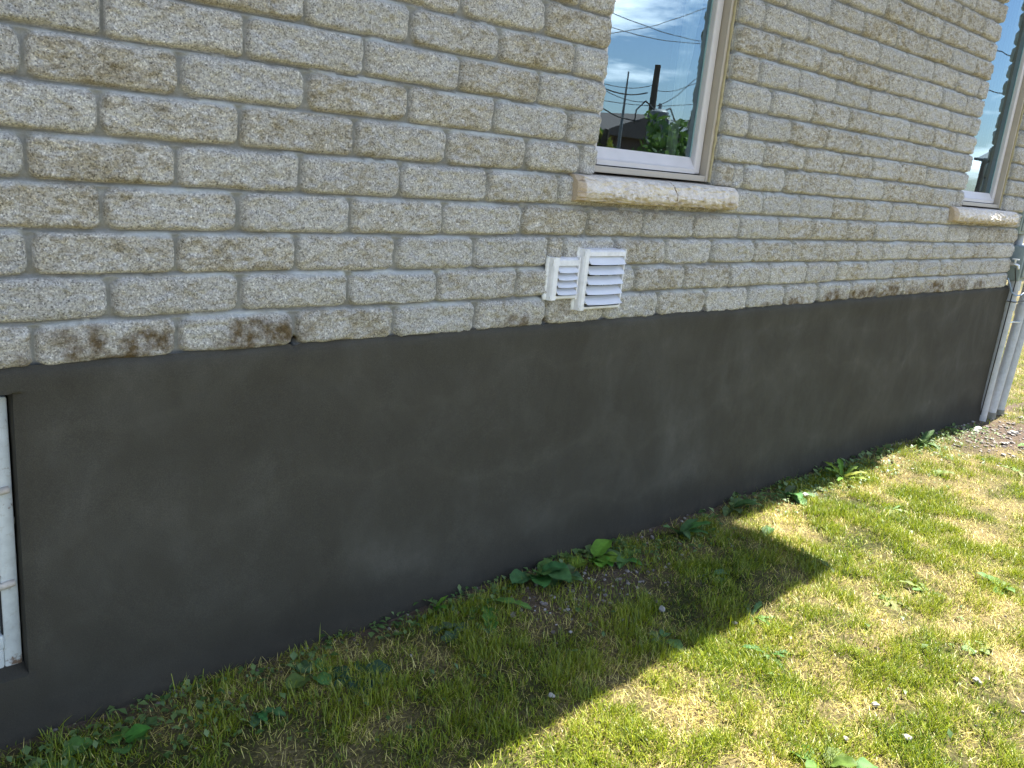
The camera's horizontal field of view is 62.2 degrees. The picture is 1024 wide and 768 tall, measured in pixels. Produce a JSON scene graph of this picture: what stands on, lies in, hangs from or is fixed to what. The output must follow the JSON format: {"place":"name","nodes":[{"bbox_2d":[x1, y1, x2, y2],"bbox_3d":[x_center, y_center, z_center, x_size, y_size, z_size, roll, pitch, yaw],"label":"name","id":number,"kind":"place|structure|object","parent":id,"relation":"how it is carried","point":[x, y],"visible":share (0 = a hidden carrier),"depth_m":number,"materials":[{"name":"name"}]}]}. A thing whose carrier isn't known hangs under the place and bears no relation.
{"place":"outdoors","nodes":[
{"label":"outdoors","id":0,"kind":"place"},
{"bbox_2d":[0,240,1023,767],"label":"ground","id":1,"kind":"structure","parent":0,"point":[366,752],"depth_m":2.60,"materials":[{"name":"green plant"}]},
{"bbox_2d":[24,736,92,767],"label":"broadleaf weed","id":2,"kind":"object","parent":1,"relation":"on","point":[76,741],"visible":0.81,"depth_m":1.97,"materials":[{"name":"green plant"}]},
{"bbox_2d":[103,723,149,753],"bbox_3d":[-0.915,0.849,2.029,0.094,0.041,0.122,-8,20,-42],"label":"broadleaf weed","id":3,"kind":"object","parent":1,"relation":"on","point":[137,730],"visible":0.98,"depth_m":2.03,"materials":[{"name":"green plant"}]},
{"bbox_2d":[121,717,157,742],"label":"broadleaf weed","id":4,"kind":"object","parent":1,"relation":"on","point":[126,729],"visible":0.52,"depth_m":2.06,"materials":[{"name":"green plant"}]},
{"bbox_2d":[249,706,285,728],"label":"dandelion","id":5,"kind":"object","parent":1,"relation":"on","point":[262,715],"visible":1,"depth_m":2.16,"materials":[{"name":"green plant"}]},
{"bbox_2d":[285,658,333,689],"bbox_3d":[-0.555,0.817,2.374,0.130,0.055,0.176,5,15,-4],"label":"broadleaf weed","id":6,"kind":"object","parent":1,"relation":"on","point":[302,681],"visible":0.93,"depth_m":2.35,"materials":[{"name":"green plant"}]},
{"bbox_2d":[332,659,390,696],"bbox_3d":[-0.431,0.832,2.385,0.168,0.060,0.163,7,15,6],"label":"broadleaf weed","id":7,"kind":"object","parent":1,"relation":"on","point":[375,665],"visible":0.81,"depth_m":2.38,"materials":[{"name":"green plant"}]},
{"bbox_2d":[428,595,447,613],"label":"broadleaf weed","id":8,"kind":"object","parent":1,"relation":"on","point":[440,601],"visible":0.96,"depth_m":2.75,"materials":[{"name":"green plant"}]},
{"bbox_2d":[427,622,491,643],"bbox_3d":[-0.162,0.804,2.647,0.169,0.066,0.232,-30,39,-66],"label":"dandelion","id":9,"kind":"object","parent":1,"relation":"on","point":[447,633],"visible":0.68,"depth_m":2.67,"materials":[{"name":"green plant"}]},
{"bbox_2d":[467,597,532,630],"bbox_3d":[-0.042,0.778,2.814,0.174,0.108,0.270,14,17,29],"label":"dandelion","id":10,"kind":"object","parent":1,"relation":"on","point":[522,604],"visible":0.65,"depth_m":2.81,"materials":[{"name":"green plant"}]},
{"bbox_2d":[0,423,1021,767],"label":"ground cover","id":11,"kind":"object","parent":1,"relation":"on","point":[26,749],"visible":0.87,"depth_m":2.64,"materials":[{"name":"green plant"}]},
{"bbox_2d":[0,0,1023,750],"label":"house","id":12,"kind":"structure","parent":1,"relation":"on","point":[294,348],"depth_m":2.51,"materials":[{"name":"brick"}]},
{"bbox_2d":[0,395,21,667],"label":"cellar window","id":13,"kind":"structure","parent":12,"relation":"in","point":[10,629],"depth_m":1.94,"materials":[{"name":"white paint"}]},
{"bbox_2d":[541,255,580,300],"bbox_3d":[0.172,-0.356,2.844,0.154,0.148,0.043,-8,20,-42],"label":"louvre vent","id":14,"kind":"object","parent":12,"relation":"attached to","point":[567,276],"visible":1,"depth_m":2.83,"materials":[{"name":"white plastic"}]},
{"bbox_2d":[570,247,626,310],"bbox_3d":[0.309,-0.368,2.962,0.237,0.216,0.055,-8,20,-42],"label":"louvre vent","id":15,"kind":"object","parent":12,"relation":"attached to","point":[603,263],"visible":0.95,"depth_m":2.95,"materials":[{"name":"white plastic"}]},
{"bbox_2d":[594,0,737,181],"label":"window","id":16,"kind":"structure","parent":12,"relation":"in","point":[650,49],"depth_m":3.19,"materials":[{"name":"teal glass"}]},
{"bbox_2d":[961,0,1023,208],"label":"window","id":17,"kind":"structure","parent":12,"relation":"in","point":[992,197],"depth_m":5.30,"materials":[{"name":"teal glass"}]},
{"bbox_2d":[980,268,1015,414],"bbox_3d":[3.362,-0.282,5.869,0.036,1.041,0.015,6,15,1],"label":"cable","id":18,"kind":"object","parent":12,"relation":"attached to","point":[999,343],"visible":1,"depth_m":5.87,"materials":[{"name":"black plastic"}]},
{"bbox_2d":[979,280,1021,421],"bbox_3d":[3.404,-0.223,5.955,0.080,1.020,0.080,-8,20,-42],"label":"conduit pipe","id":19,"kind":"object","parent":12,"relation":"attached to","point":[986,406],"visible":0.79,"depth_m":5.92,"materials":[{"name":"grey plastic"}]},
{"bbox_2d":[1006,244,1023,280],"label":"meter box","id":20,"kind":"object","parent":12,"relation":"attached to","point":[1018,252],"visible":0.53,"depth_m":5.76,"materials":[{"name":"grey paint"}]},
{"bbox_2d":[1013,234,1023,244],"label":"conduit nipple","id":21,"kind":"object","parent":20,"relation":"attached to","point":[1019,240],"visible":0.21,"depth_m":5.85,"materials":[{"name":"grey metal"}]},
{"bbox_2d":[1010,258,1019,269],"bbox_3d":[3.385,-0.807,5.711,0.044,0.070,0.062,-8,20,-42],"label":"hose tap","id":22,"kind":"object","parent":12,"relation":"attached to","point":[1014,263],"visible":1,"depth_m":5.70,"materials":[{"name":"silver metal"}]},
{"bbox_2d":[1007,278,1023,295],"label":"cable","id":23,"kind":"object","parent":12,"relation":"attached to","point":[1011,289],"visible":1,"depth_m":5.75,"materials":[{"name":"grey plastic"}]},
{"bbox_2d":[1015,197,1023,233],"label":"meter box","id":24,"kind":"object","parent":12,"relation":"attached to","point":[1020,229],"visible":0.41,"depth_m":5.65,"materials":[{"name":"grey paint"}]},
{"bbox_2d":[53,411,1023,755],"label":"gravel","id":25,"kind":"structure","parent":1,"relation":"on","point":[1011,441],"depth_m":3.36,"materials":[{"name":"grey gravel"}]},
{"bbox_2d":[510,559,573,587],"bbox_3d":[0.111,0.681,2.998,0.248,0.070,0.183,-8,20,-42],"label":"broadleaf weed","id":26,"kind":"object","parent":1,"relation":"on","point":[556,570],"visible":1,"depth_m":3.00,"materials":[{"name":"green plant"}]},
{"bbox_2d":[549,564,582,586],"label":"broadleaf weed","id":27,"kind":"object","parent":1,"relation":"on","point":[576,574],"visible":0.56,"depth_m":3.04,"materials":[{"name":"green plant"}]},
{"bbox_2d":[565,539,624,568],"bbox_3d":[0.312,0.660,3.194,0.223,0.091,0.154,-8,20,-42],"label":"broadleaf weed","id":28,"kind":"object","parent":1,"relation":"on","point":[600,547],"visible":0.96,"depth_m":3.22,"materials":[{"name":"green plant"}]},
{"bbox_2d":[605,548,642,568],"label":"broadleaf weed","id":29,"kind":"object","parent":1,"relation":"on","point":[621,562],"visible":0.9,"depth_m":3.24,"materials":[{"name":"green plant"}]},
{"bbox_2d":[659,605,664,611],"bbox_3d":[0.514,0.772,2.912,0.023,0.018,0.031,22,21,8],"label":"stone","id":30,"kind":"object","parent":1,"relation":"on","point":[661,608],"visible":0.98,"depth_m":2.90,"materials":[{"name":"grey stone"}]},
{"bbox_2d":[649,629,683,651],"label":"broadleaf weed","id":31,"kind":"object","parent":1,"relation":"on","point":[678,643],"visible":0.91,"depth_m":2.71,"materials":[{"name":"green plant"}]},
{"bbox_2d":[663,518,710,538],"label":"broadleaf weed","id":32,"kind":"object","parent":1,"relation":"on","point":[688,525],"visible":1,"depth_m":3.54,"materials":[{"name":"green plant"}]},
{"bbox_2d":[698,569,728,585],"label":"broadleaf weed","id":33,"kind":"object","parent":1,"relation":"on","point":[720,573],"visible":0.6,"depth_m":3.22,"materials":[{"name":"green plant"}]},
{"bbox_2d":[723,497,761,515],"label":"broadleaf weed","id":34,"kind":"object","parent":1,"relation":"on","point":[739,503],"visible":1,"depth_m":3.87,"materials":[{"name":"green plant"}]},
{"bbox_2d":[742,601,775,625],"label":"dandelion","id":35,"kind":"object","parent":1,"relation":"on","point":[757,605],"visible":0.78,"depth_m":2.98,"materials":[{"name":"green plant"}]},
{"bbox_2d":[741,644,792,668],"bbox_3d":[0.815,0.862,2.729,0.150,0.035,0.127,14,17,29],"label":"dandelion","id":36,"kind":"object","parent":1,"relation":"on","point":[754,646],"visible":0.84,"depth_m":2.73,"materials":[{"name":"green plant"}]},
{"bbox_2d":[761,525,774,535],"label":"broadleaf weed","id":37,"kind":"object","parent":1,"relation":"on","point":[768,528],"visible":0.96,"depth_m":3.64,"materials":[{"name":"green plant"}]},
{"bbox_2d":[777,485,815,504],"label":"broadleaf weed","id":38,"kind":"object","parent":1,"relation":"on","point":[789,490],"visible":0.88,"depth_m":4.06,"materials":[{"name":"green plant"}]},
{"bbox_2d":[807,487,825,495],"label":"broadleaf weed","id":39,"kind":"object","parent":1,"relation":"on","point":[815,491],"visible":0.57,"depth_m":4.18,"materials":[{"name":"green plant"}]},
{"bbox_2d":[801,551,834,571],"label":"dandelion","id":40,"kind":"object","parent":1,"relation":"on","point":[824,562],"visible":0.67,"depth_m":3.40,"materials":[{"name":"green plant"}]},
{"bbox_2d":[790,743,857,767],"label":"broadleaf weed","id":41,"kind":"object","parent":1,"relation":"on","point":[842,759],"visible":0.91,"depth_m":2.22,"materials":[{"name":"green plant"}]},
{"bbox_2d":[823,458,869,480],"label":"dandelion","id":42,"kind":"object","parent":1,"relation":"on","point":[841,467],"visible":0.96,"depth_m":4.44,"materials":[{"name":"green plant"}]},
{"bbox_2d":[839,757,877,767],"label":"broadleaf weed","id":43,"kind":"object","parent":1,"relation":"on","point":[862,762],"visible":0.82,"depth_m":2.23,"materials":[{"name":"green plant"}]},
{"bbox_2d":[873,592,910,611],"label":"dandelion","id":44,"kind":"object","parent":1,"relation":"on","point":[893,603],"visible":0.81,"depth_m":3.15,"materials":[{"name":"green plant"}]},
{"bbox_2d":[879,504,907,514],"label":"dandelion","id":45,"kind":"object","parent":1,"relation":"on","point":[890,511],"visible":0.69,"depth_m":4.05,"materials":[{"name":"green plant"}]},
{"bbox_2d":[902,734,912,740],"bbox_3d":[1.103,0.989,2.373,0.021,0.018,0.030,-9,21,-43],"label":"stone","id":46,"kind":"object","parent":1,"relation":"on","point":[906,735],"visible":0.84,"depth_m":2.37,"materials":[{"name":"white stone"}]},
{"bbox_2d":[899,580,944,597],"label":"dandelion","id":47,"kind":"object","parent":1,"relation":"on","point":[911,583],"visible":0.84,"depth_m":3.29,"materials":[{"name":"green plant"}]},
{"bbox_2d":[916,430,939,449],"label":"broadleaf weed","id":48,"kind":"object","parent":1,"relation":"on","point":[926,436],"visible":0.96,"depth_m":5.18,"materials":[{"name":"green plant"}]},
{"bbox_2d":[931,469,953,476],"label":"broadleaf weed","id":49,"kind":"object","parent":1,"relation":"on","point":[939,470],"visible":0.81,"depth_m":4.64,"materials":[{"name":"green plant"}]},
{"bbox_2d":[971,426,981,431],"bbox_3d":[3.132,0.306,5.729,0.067,0.032,0.090,-3,13,35],"label":"stone","id":50,"kind":"object","parent":1,"relation":"on","point":[977,427],"visible":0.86,"depth_m":5.71,"materials":[{"name":"white stone"}]},
{"bbox_2d":[972,677,981,683],"bbox_3d":[1.463,0.933,2.670,0.020,0.016,0.030,-17,40,-32],"label":"stone","id":51,"kind":"object","parent":1,"relation":"on","point":[975,679],"visible":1,"depth_m":2.67,"materials":[{"name":"white stone"}]},
{"bbox_2d":[961,640,993,654],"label":"broadleaf weed","id":52,"kind":"object","parent":1,"relation":"on","point":[973,651],"visible":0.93,"depth_m":2.87,"materials":[{"name":"green plant"}]},
{"bbox_2d":[975,572,1014,594],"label":"broadleaf weed","id":53,"kind":"object","parent":1,"relation":"on","point":[1009,588],"visible":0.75,"depth_m":3.40,"materials":[{"name":"green plant"}]},
{"bbox_2d":[997,319,1023,414],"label":"conduit pipe","id":54,"kind":"object","parent":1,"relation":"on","point":[1009,378],"visible":0.45,"depth_m":6.20,"materials":[{"name":"grey plastic"}]},
{"bbox_2d":[1000,465,1023,475],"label":"dandelion","id":55,"kind":"object","parent":1,"relation":"on","point":[1020,472],"visible":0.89,"depth_m":4.90,"materials":[{"name":"green plant"}]},
{"bbox_2d":[987,283,1023,418],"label":"conduit pipe","id":56,"kind":"object","parent":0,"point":[1010,346],"visible":0.81,"depth_m":6.08,"materials":[{"name":"grey plastic"}]}
]}

